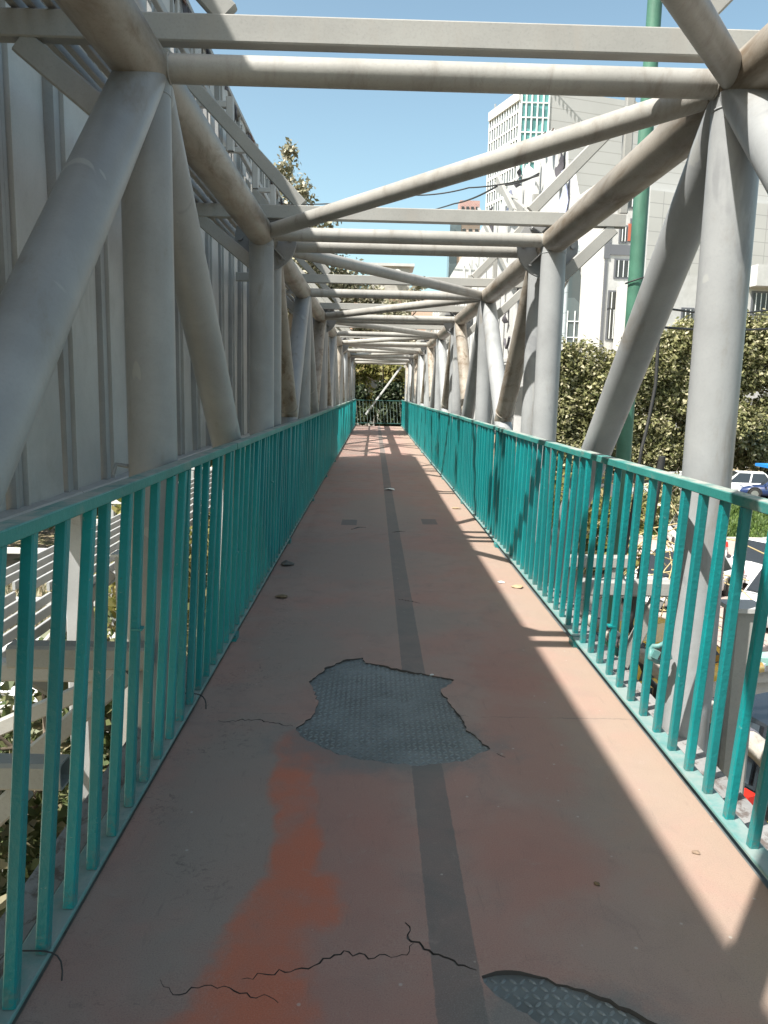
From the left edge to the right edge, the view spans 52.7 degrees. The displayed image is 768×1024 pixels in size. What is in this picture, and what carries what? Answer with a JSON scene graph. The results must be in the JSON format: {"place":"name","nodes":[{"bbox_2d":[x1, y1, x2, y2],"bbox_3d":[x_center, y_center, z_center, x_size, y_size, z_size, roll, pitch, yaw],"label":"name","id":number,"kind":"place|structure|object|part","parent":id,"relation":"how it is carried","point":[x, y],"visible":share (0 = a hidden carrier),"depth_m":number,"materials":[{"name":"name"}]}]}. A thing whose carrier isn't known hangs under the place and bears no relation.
{"place":"outdoors","nodes":[
{"label":"outdoors","id":0,"kind":"place"},
{"bbox_2d":[6,434,746,626],"bbox_3d":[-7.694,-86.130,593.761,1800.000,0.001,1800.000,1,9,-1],"label":"ground","id":1,"kind":"structure","parent":0,"point":[45,538],"depth_m":27.15,"materials":[{"name":"soil"}]},
{"bbox_2d":[3,581,111,753],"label":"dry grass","id":2,"kind":"structure","parent":1,"relation":"on","point":[43,588],"depth_m":20.11,"materials":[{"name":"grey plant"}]},
{"bbox_2d":[0,631,114,713],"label":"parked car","id":3,"kind":"object","parent":1,"relation":"on","point":[12,691],"depth_m":12.18,"materials":[{"name":"white metal"}]},
{"bbox_2d":[0,603,204,917],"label":"ivy bush","id":4,"kind":"object","parent":1,"relation":"on","point":[34,816],"visible":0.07,"depth_m":6.18,"materials":[{"name":"green plant"}]},
{"bbox_2d":[2,467,211,731],"bbox_3d":[-3.755,1.476,12.120,3.336,4.127,16.400,1,9,-1],"label":"slatted canopy","id":5,"kind":"object","parent":1,"relation":"on","point":[45,566],"visible":0.1,"depth_m":7.68,"materials":[{"name":"paint"}]},
{"bbox_2d":[110,550,131,745],"bbox_3d":[-1.923,2.397,5.962,0.170,4.262,0.170,1,9,-1],"label":"support post","id":6,"kind":"object","parent":1,"relation":"on","point":[115,554],"visible":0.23,"depth_m":5.65,"materials":[{"name":"grey paint"}]},
{"bbox_2d":[20,446,245,555],"bbox_3d":[-10.939,-0.901,25.988,13.905,5.338,10.444,1,9,-1],"label":"hedge","id":7,"kind":"object","parent":1,"relation":"on","point":[50,528],"depth_m":24.18,"materials":[{"name":"green plant"}]},
{"bbox_2d":[0,0,283,801],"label":"billboard","id":8,"kind":"object","parent":1,"relation":"on","point":[76,444],"visible":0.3,"depth_m":5.00,"materials":[{"name":"paint"}]},
{"bbox_2d":[5,0,294,301],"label":"catwalk","id":9,"kind":"object","parent":8,"relation":"attached to","point":[78,60],"visible":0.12,"depth_m":3.71,"materials":[{"name":"grey paint"}]},
{"bbox_2d":[279,175,538,204],"bbox_3d":[-0.302,-5.093,12.168,0.669,0.771,6.445,-6,11,-40],"label":"overhead cable","id":10,"kind":"object","parent":8,"relation":"attached to","point":[444,192],"visible":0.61,"depth_m":10.99,"materials":[{"name":"grey plastic"}]},
{"bbox_2d":[94,498,209,636],"bbox_3d":[-3.881,1.507,14.310,3.929,3.953,5.974,1,9,-1],"label":"garden shrub","id":11,"kind":"object","parent":1,"relation":"on","point":[112,599],"visible":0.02,"depth_m":13.43,"materials":[{"name":"green plant"}]},
{"bbox_2d":[273,137,386,334],"bbox_3d":[-2.871,-5.201,24.964,5.072,13.461,4.546,6,10,28],"label":"tall tree","id":12,"kind":"object","parent":1,"relation":"on","point":[286,171],"visible":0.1,"depth_m":24.85,"materials":[{"name":"green plant"}]},
{"bbox_2d":[348,347,404,425],"bbox_3d":[-0.552,-4.006,36.938,4.662,7.561,2.867,1,9,-1],"label":"yellow tree","id":13,"kind":"object","parent":1,"relation":"on","point":[365,374],"visible":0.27,"depth_m":36.63,"materials":[{"name":"green plant"}]},
{"bbox_2d":[355,378,404,426],"bbox_3d":[-0.491,-3.073,35.623,4.201,6.121,2.098,1,9,-1],"label":"dark bush","id":14,"kind":"object","parent":1,"relation":"on","point":[362,394],"visible":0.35,"depth_m":34.93,"materials":[{"name":"green plant"}]},
{"bbox_2d":[433,128,579,441],"bbox_3d":[1.778,-1.931,19.356,0.648,8.900,21.200,1,9,-1],"label":"torn billboard","id":15,"kind":"object","parent":1,"relation":"on","point":[565,197],"visible":0.23,"depth_m":11.50,"materials":[{"name":"grey paint"}]},
{"bbox_2d":[436,173,539,208],"bbox_3d":[1.320,-7.710,19.361,0.363,3.724,19.425,1,9,-3],"label":"overhead cable","id":16,"kind":"object","parent":15,"relation":"attached to","point":[489,190],"visible":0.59,"depth_m":12.30,"materials":[{"name":"grey plastic"}]},
{"bbox_2d":[562,245,580,345],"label":"glass fronted block","id":17,"kind":"structure","parent":1,"relation":"on","point":[571,310],"depth_m":73.80,"materials":[{"name":"white"}]},
{"bbox_2d":[555,335,587,475],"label":"street tree","id":18,"kind":"object","parent":1,"relation":"on","point":[565,413],"visible":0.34,"depth_m":48.74,"materials":[{"name":"green plant"}]},
{"bbox_2d":[565,334,616,474],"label":"street tree","id":19,"kind":"object","parent":1,"relation":"on","point":[592,377],"visible":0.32,"depth_m":48.76,"materials":[{"name":"green plant"}]},
{"bbox_2d":[577,186,650,364],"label":"office block","id":20,"kind":"structure","parent":1,"relation":"on","point":[604,272],"depth_m":68.56,"materials":[{"name":"grey paint"}]},
{"bbox_2d":[605,308,614,340],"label":"window frame","id":21,"kind":"structure","parent":20,"relation":"in","point":[608,318],"depth_m":68.53,"materials":[{"name":"grey metal"}]},
{"bbox_2d":[607,290,615,309],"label":"window frame","id":22,"kind":"structure","parent":20,"relation":"in","point":[610,296],"depth_m":68.21,"materials":[{"name":"grey metal"}]},
{"bbox_2d":[613,258,628,278],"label":"window frame","id":23,"kind":"structure","parent":20,"relation":"in","point":[615,275],"depth_m":67.88,"materials":[{"name":"grey metal"}]},
{"bbox_2d":[618,225,627,243],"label":"window frame","id":24,"kind":"structure","parent":20,"relation":"in","point":[620,240],"depth_m":67.47,"materials":[{"name":"grey"}]},
{"bbox_2d":[628,198,633,208],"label":"window frame","id":25,"kind":"structure","parent":20,"relation":"in","point":[630,202],"depth_m":67.12,"materials":[{"name":"grey"}]},
{"bbox_2d":[598,331,687,482],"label":"street tree","id":26,"kind":"object","parent":1,"relation":"on","point":[659,430],"visible":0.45,"depth_m":48.73,"materials":[{"name":"green plant"}]},
{"bbox_2d":[632,472,681,500],"bbox_3d":[15.030,-1.195,39.974,4.390,1.755,2.140,2,9,7],"label":"parked car","id":27,"kind":"object","parent":1,"relation":"on","point":[680,473],"visible":0.02,"depth_m":39.66,"materials":[{"name":"silver metal"}]},
{"bbox_2d":[644,314,693,471],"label":"street tree","id":28,"kind":"object","parent":1,"relation":"on","point":[683,339],"visible":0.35,"depth_m":48.90,"materials":[{"name":"green plant"}]},
{"bbox_2d":[596,535,760,539],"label":"lawn kerb","id":29,"kind":"structure","parent":1,"relation":"on","point":[641,537],"depth_m":29.91,"materials":[{"name":"concrete"}]},
{"bbox_2d":[674,309,767,469],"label":"street tree","id":30,"kind":"object","parent":1,"relation":"on","point":[748,429],"visible":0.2,"depth_m":48.61,"materials":[{"name":"green plant"}]},
{"bbox_2d":[717,599,755,794],"bbox_3d":[1.605,2.659,3.922,0.170,4.522,0.170,1,9,-1],"label":"support post","id":31,"kind":"object","parent":1,"relation":"on","point":[745,619],"visible":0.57,"depth_m":3.58,"materials":[{"name":"grey metal"}]},
{"bbox_2d":[733,308,767,472],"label":"street tree","id":32,"kind":"object","parent":1,"relation":"on","point":[757,452],"visible":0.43,"depth_m":49.64,"materials":[{"name":"green plant"}]},
{"bbox_2d":[761,652,767,665],"bbox_3d":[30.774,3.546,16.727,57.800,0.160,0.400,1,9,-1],"label":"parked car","id":33,"kind":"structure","parent":1,"relation":"on","point":[764,657],"depth_m":16.18,"materials":[{"name":"white paint"}]},
{"bbox_2d":[0,426,767,1023],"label":"steel deck","id":34,"kind":"structure","parent":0,"point":[360,702],"depth_m":3.32,"materials":[{"name":"grey metal"}]},
{"bbox_2d":[0,399,355,1023],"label":"railing","id":35,"kind":"object","parent":34,"relation":"on","point":[274,479],"visible":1,"depth_m":2.62,"materials":[{"name":"teal metal"}]},
{"bbox_2d":[0,950,62,980],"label":"wire tie","id":36,"kind":"object","parent":35,"relation":"attached to","point":[56,955],"visible":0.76,"depth_m":1.92,"materials":[{"name":"grey metal"}]},
{"bbox_2d":[185,693,206,708],"bbox_3d":[-0.899,0.870,3.557,0.175,0.084,0.033,1,9,-1],"label":"wire tie","id":37,"kind":"object","parent":35,"relation":"attached to","point":[203,698],"visible":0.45,"depth_m":3.56,"materials":[{"name":"grey metal"}]},
{"bbox_2d":[355,400,400,423],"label":"end railing","id":38,"kind":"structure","parent":35,"relation":"attached to","point":[380,413],"depth_m":33.67,"materials":[{"name":"metal"}]},
{"bbox_2d":[334,327,412,401],"bbox_3d":[-0.248,-5.013,30.381,3.898,4.775,6.526,1,9,-1],"label":"truss segment","id":39,"kind":"object","parent":34,"relation":"on","point":[407,363],"visible":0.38,"depth_m":30.32,"materials":[{"name":"grey paint"}]},
{"bbox_2d":[365,366,401,414],"bbox_3d":[-0.023,-5.265,33.643,1.575,2.147,0.080,1,9,-1],"label":"leaning pole","id":40,"kind":"object","parent":39,"relation":"attached to","point":[383,390],"visible":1,"depth_m":33.60,"materials":[{"name":"white metal"}]},
{"bbox_2d":[319,302,441,405],"bbox_3d":[-0.163,-3.986,23.730,3.898,4.775,6.924,1,9,-1],"label":"truss segment","id":41,"kind":"object","parent":34,"relation":"on","point":[417,359],"visible":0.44,"depth_m":23.56,"materials":[{"name":"grey paint"}]},
{"bbox_2d":[295,263,471,412],"bbox_3d":[-0.076,-2.929,16.883,3.898,4.775,6.920,1,9,-1],"label":"truss segment","id":42,"kind":"object","parent":34,"relation":"on","point":[434,346],"visible":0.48,"depth_m":16.70,"materials":[{"name":"grey paint"}]},
{"bbox_2d":[236,171,539,547],"bbox_3d":[0.012,-1.873,10.040,3.898,4.775,6.920,1,9,-1],"label":"truss segment","id":43,"kind":"object","parent":34,"relation":"on","point":[483,376],"visible":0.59,"depth_m":9.35,"materials":[{"name":"grey paint"}]},
{"bbox_2d":[15,426,767,1023],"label":"walkway","id":44,"kind":"structure","parent":34,"relation":"on","point":[265,864],"depth_m":2.54,"materials":[{"name":"concrete"}]},
{"bbox_2d":[274,594,287,597],"bbox_3d":[-0.717,0.593,5.496,0.086,0.019,0.100,5,9,22],"label":"dead leaf","id":45,"kind":"object","parent":44,"relation":"on","point":[282,595],"visible":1,"depth_m":5.48,"materials":[{"name":"brown plant"}]},
{"bbox_2d":[281,560,294,564],"bbox_3d":[-0.826,0.423,6.536,0.120,0.025,0.160,-4,10,-32],"label":"dead leaf","id":46,"kind":"object","parent":44,"relation":"on","point":[286,562],"visible":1,"depth_m":6.50,"materials":[{"name":"grey"}]},
{"bbox_2d":[511,584,522,587],"bbox_3d":[1.017,0.568,5.917,0.090,0.017,0.085,1,9,-1],"label":"dead leaf","id":47,"kind":"object","parent":44,"relation":"on","point":[517,586],"visible":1,"depth_m":5.91,"materials":[{"name":"beige"}]},
{"bbox_2d":[299,659,639,1023],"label":"plate treads","id":48,"kind":"object","parent":34,"relation":"on","point":[558,1004],"visible":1,"depth_m":3.40,"materials":[{"name":"grey metal"}]},
{"bbox_2d":[401,400,767,879],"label":"railing","id":49,"kind":"object","parent":34,"relation":"on","point":[458,455],"visible":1,"depth_m":3.70,"materials":[{"name":"teal paint"}]},
{"bbox_2d":[542,582,767,849],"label":"deck edge","id":50,"kind":"object","parent":34,"relation":"attached to","point":[744,807],"depth_m":3.13,"materials":[{"name":"grey concrete"}]},
{"bbox_2d":[350,262,432,341],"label":"flat roofed building","id":51,"kind":"structure","parent":0,"point":[406,267],"depth_m":72.15,"materials":[{"name":"concrete"}]},
{"bbox_2d":[447,256,461,276],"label":"pink tower","id":52,"kind":"structure","parent":0,"point":[452,262],"depth_m":183.13,"materials":[{"name":"stone"}]},
{"bbox_2d":[450,200,479,231],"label":"brick tower","id":53,"kind":"structure","parent":0,"point":[470,205],"depth_m":196.22,"materials":[{"name":"pink brick"}]},
{"bbox_2d":[189,0,767,290],"label":"sky","id":54,"kind":"structure","parent":0,"point":[350,143],"materials":[{"name":"blue"}]},
{"bbox_2d":[485,94,767,275],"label":"office tower","id":55,"kind":"structure","parent":0,"point":[514,118],"depth_m":106.85,"materials":[{"name":"white concrete"}]},
{"bbox_2d":[629,456,665,698],"bbox_3d":[3.748,1.423,10.782,0.303,4.636,3.498,5,10,25],"label":"overhead cable","id":56,"kind":"object","parent":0,"point":[660,466],"visible":0.24,"depth_m":9.15,"materials":[{"name":"plastic"}]},
{"bbox_2d":[551,496,767,536],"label":"lawn","id":57,"kind":"structure","parent":0,"point":[736,525],"depth_m":33.24,"materials":[{"name":"green plant"}]},
{"bbox_2d":[631,467,679,532],"bbox_3d":[11.402,-0.085,31.537,3.186,3.483,3.330,1,9,-1],"label":"round shrub","id":58,"kind":"object","parent":57,"relation":"on","point":[675,498],"visible":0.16,"depth_m":30.99,"materials":[{"name":"green plant"}]},
{"bbox_2d":[554,484,767,498],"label":"parking lane","id":59,"kind":"structure","parent":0,"point":[602,485],"depth_m":45.96,"materials":[{"name":"grey asphalt"}]},
{"bbox_2d":[330,266,416,341],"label":"broad tree","id":60,"kind":"object","parent":59,"relation":"on","point":[389,313],"visible":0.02,"depth_m":44.06,"materials":[{"name":"green plant"}]},
{"bbox_2d":[355,347,420,425],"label":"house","id":61,"kind":"structure","parent":59,"relation":"on","point":[373,384],"depth_m":41.34,"materials":[{"name":"concrete"}]},
{"bbox_2d":[357,365,374,388],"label":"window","id":62,"kind":"structure","parent":61,"relation":"in","point":[373,383],"depth_m":41.34,"materials":[{"name":"grey"}]},
{"bbox_2d":[399,276,427,329],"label":"sparse tree","id":63,"kind":"object","parent":59,"relation":"on","point":[415,288],"visible":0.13,"depth_m":45.48,"materials":[{"name":"green plant"}]},
{"bbox_2d":[731,470,767,497],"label":"parked car","id":64,"kind":"object","parent":59,"relation":"on","point":[741,478],"visible":0.08,"depth_m":44.41,"materials":[{"name":"white metal"}]},
{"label":"side window","id":65,"kind":"part","parent":64,"relation":"part of","materials":[{"name":"grey glass"}]},
{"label":"side window","id":66,"kind":"part","parent":64,"relation":"part of","materials":[{"name":"grey glass"}]},
{"bbox_2d":[738,479,767,496],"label":"parked car","id":67,"kind":"object","parent":59,"relation":"on","point":[761,489],"visible":0.89,"depth_m":43.26,"materials":[{"name":"blue metal"}]},
{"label":"parked car","id":68,"kind":"object","parent":59,"relation":"on","visible":0},
{"bbox_2d":[755,463,767,467],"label":"blue tarp","id":69,"kind":"object","parent":68,"relation":"on","point":[764,465],"visible":1,"depth_m":47.63,"materials":[{"name":"blue"}]},
{"bbox_2d":[560,538,767,651],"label":"paving","id":70,"kind":"structure","parent":0,"point":[731,547],"depth_m":21.02,"materials":[{"name":"grey concrete"}]},
{"bbox_2d":[551,469,660,574],"bbox_3d":[6.414,0.281,25.154,3.749,4.044,6.003,1,9,-1],"label":"reedy shrub","id":71,"kind":"object","parent":70,"relation":"on","point":[641,529],"visible":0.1,"depth_m":23.45,"materials":[{"name":"green plant"}]},
{"bbox_2d":[574,490,763,630],"bbox_3d":[6.649,1.403,18.707,4.498,3.833,5.658,1,9,-1],"label":"branch pile","id":72,"kind":"object","parent":70,"relation":"on","point":[667,572],"visible":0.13,"depth_m":18.29,"materials":[{"name":"wood"}]},
{"bbox_2d":[622,545,744,608],"bbox_3d":[8.060,1.703,21.233,4.390,1.425,1.980,-6,11,-38],"label":"parked car","id":73,"kind":"object","parent":70,"relation":"on","point":[727,571],"visible":0.11,"depth_m":21.05,"materials":[{"name":"white metal"}]},
{"bbox_3d":[9.195,1.367,21.245,1.131,0.540,0.142,-6,11,-38],"label":"side window","id":74,"kind":"part","parent":73,"relation":"part of","materials":[{"name":"glass"}]},
{"bbox_2d":[667,511,727,555],"bbox_3d":[11.235,0.709,28.148,1.980,1.425,4.390,3,9,13],"label":"parked car","id":75,"kind":"object","parent":70,"relation":"on","point":[671,536],"visible":0.21,"depth_m":27.93,"materials":[{"name":"white metal"}]},
{"bbox_3d":[10.658,0.289,28.466,0.142,0.553,1.183,3,9,13],"label":"side window","id":76,"kind":"part","parent":75,"relation":"part of","materials":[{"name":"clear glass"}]},
{"bbox_2d":[728,537,766,585],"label":"parked car","id":77,"kind":"object","parent":70,"relation":"on","point":[754,562],"visible":0.08,"depth_m":22.49,"materials":[{"name":"white metal"}]},
{"bbox_3d":[10.885,1.185,22.580,0.535,0.560,1.300,-4,10,-29],"label":"rear window","id":78,"kind":"part","parent":77,"relation":"part of","materials":[{"name":"glass"}]},
{"bbox_2d":[740,566,767,627],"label":"parked car","id":79,"kind":"object","parent":70,"relation":"on","point":[751,590],"visible":0.04,"depth_m":19.17,"materials":[{"name":"silver metal"}]},
{"bbox_2d":[613,264,767,467],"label":"white block","id":80,"kind":"structure","parent":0,"point":[757,297],"depth_m":61.36,"materials":[{"name":"grey concrete"}]},
{"bbox_2d":[680,307,694,319],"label":"window frame","id":81,"kind":"structure","parent":80,"relation":"in","point":[683,308],"depth_m":60.88,"materials":[{"name":"grey metal"}]},
{"bbox_2d":[750,291,767,315],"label":"window frame","id":82,"kind":"structure","parent":80,"relation":"in","point":[753,296],"depth_m":61.67,"materials":[{"name":"grey metal"}]},
{"bbox_2d":[664,326,767,330],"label":"overhead cable","id":83,"kind":"object","parent":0,"point":[683,328],"visible":0.42,"depth_m":8.51,"materials":[{"name":"grey plastic"}]},
{"bbox_2d":[672,308,767,312],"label":"overhead cable","id":84,"kind":"object","parent":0,"point":[680,310],"visible":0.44,"depth_m":8.58,"materials":[{"name":"grey plastic"}]},
{"bbox_2d":[623,340,659,573],"bbox_3d":[2.775,-1.064,8.298,0.305,3.802,0.082,-2,9,-22],"label":"overhead cable","id":85,"kind":"object","parent":84,"relation":"hanging from","point":[649,415],"visible":0.44,"depth_m":8.30,"materials":[{"name":"grey plastic"}]},
{"label":"road","id":86,"kind":"structure","parent":0,"visible":0},
{"bbox_2d":[605,0,661,656],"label":"lamp pole","id":87,"kind":"object","parent":86,"relation":"on","point":[637,251],"visible":0.33,"depth_m":12.21,"materials":[{"name":"green metal"}]},
{"bbox_2d":[596,617,765,694],"bbox_3d":[5.092,2.716,14.229,4.290,1.425,1.980,-4,10,-31],"label":"taxi","id":88,"kind":"object","parent":86,"relation":"on","point":[660,630],"visible":0.01,"depth_m":13.75,"materials":[{"name":"orange"}]},
{"bbox_3d":[3.937,2.431,13.486,0.535,0.560,1.300,-4,10,-31],"label":"rear window","id":89,"kind":"part","parent":88,"relation":"part of","materials":[{"name":"glass"}]},
{"bbox_3d":[4.671,2.511,13.167,1.100,0.540,0.142,-4,10,-31],"label":"side window","id":90,"kind":"part","parent":88,"relation":"part of","materials":[{"name":"glass"}]},
{"bbox_3d":[5.637,2.446,13.738,1.145,0.553,0.142,-4,10,-31],"label":"side window","id":91,"kind":"part","parent":88,"relation":"part of","materials":[{"name":"glass"}]},
{"bbox_2d":[708,671,767,820],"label":"off road car","id":92,"kind":"object","parent":86,"relation":"on","point":[759,721],"visible":0.02,"depth_m":9.21,"materials":[{"name":"black"}]},
{"bbox_3d":[4.074,2.751,9.653,0.320,0.643,1.424,-3,10,-25],"label":"rear window","id":93,"kind":"part","parent":92,"relation":"part of","materials":[{"name":"glass"}]},
{"bbox_3d":[0.083,2.618,7.226,2.900,3.530,0.800,1,9,-1],"label":"pier","id":94,"kind":"object","parent":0,"visible":0},
{"bbox_2d":[0,0,767,753],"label":"truss segment","id":95,"kind":"object","parent":94,"relation":"on","point":[148,136],"visible":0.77,"depth_m":3.13,"materials":[{"name":"grey paint"}]},
{"bbox_2d":[0,753,69,826],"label":"outrigger bracket","id":96,"kind":"object","parent":95,"relation":"attached to","point":[36,767],"visible":0.61,"depth_m":2.73,"materials":[{"name":"grey metal"}]},
{"bbox_2d":[0,657,113,735],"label":"outrigger bracket","id":97,"kind":"object","parent":95,"relation":"attached to","point":[38,708],"depth_m":4.04,"materials":[{"name":"grey metal"}]},
{"bbox_2d":[6,640,143,753],"bbox_3d":[-1.287,0.839,3.301,0.595,0.580,0.100,1,9,-1],"label":"outrigger bracket","id":98,"kind":"object","parent":95,"relation":"attached to","point":[40,661],"visible":0.27,"depth_m":3.23,"materials":[{"name":"grey metal"}]},
{"bbox_2d":[0,631,204,975],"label":"deck edge","id":99,"kind":"object","parent":95,"relation":"attached to","point":[30,902],"depth_m":2.42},
{"bbox_2d":[569,554,627,615],"bbox_3d":[1.699,0.743,6.511,0.667,0.776,0.100,1,9,-1],"label":"outrigger bracket","id":100,"kind":"object","parent":95,"relation":"attached to","point":[604,562],"visible":0.13,"depth_m":6.42,"materials":[{"name":"grey paint"}]},
{"bbox_2d":[560,591,764,766],"bbox_3d":[2.080,1.277,6.003,0.146,0.523,7.194,1,9,-1],"label":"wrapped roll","id":101,"kind":"object","parent":100,"relation":"hanging from","point":[756,745],"visible":0.14,"depth_m":4.86,"materials":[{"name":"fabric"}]},
{"bbox_2d":[581,578,669,668],"bbox_3d":[1.551,1.067,5.143,0.634,1.266,0.100,1,9,-1],"label":"outrigger bracket","id":102,"kind":"object","parent":95,"relation":"attached to","point":[665,587],"visible":0.12,"depth_m":5.02,"materials":[{"name":"grey paint"}]}
]}

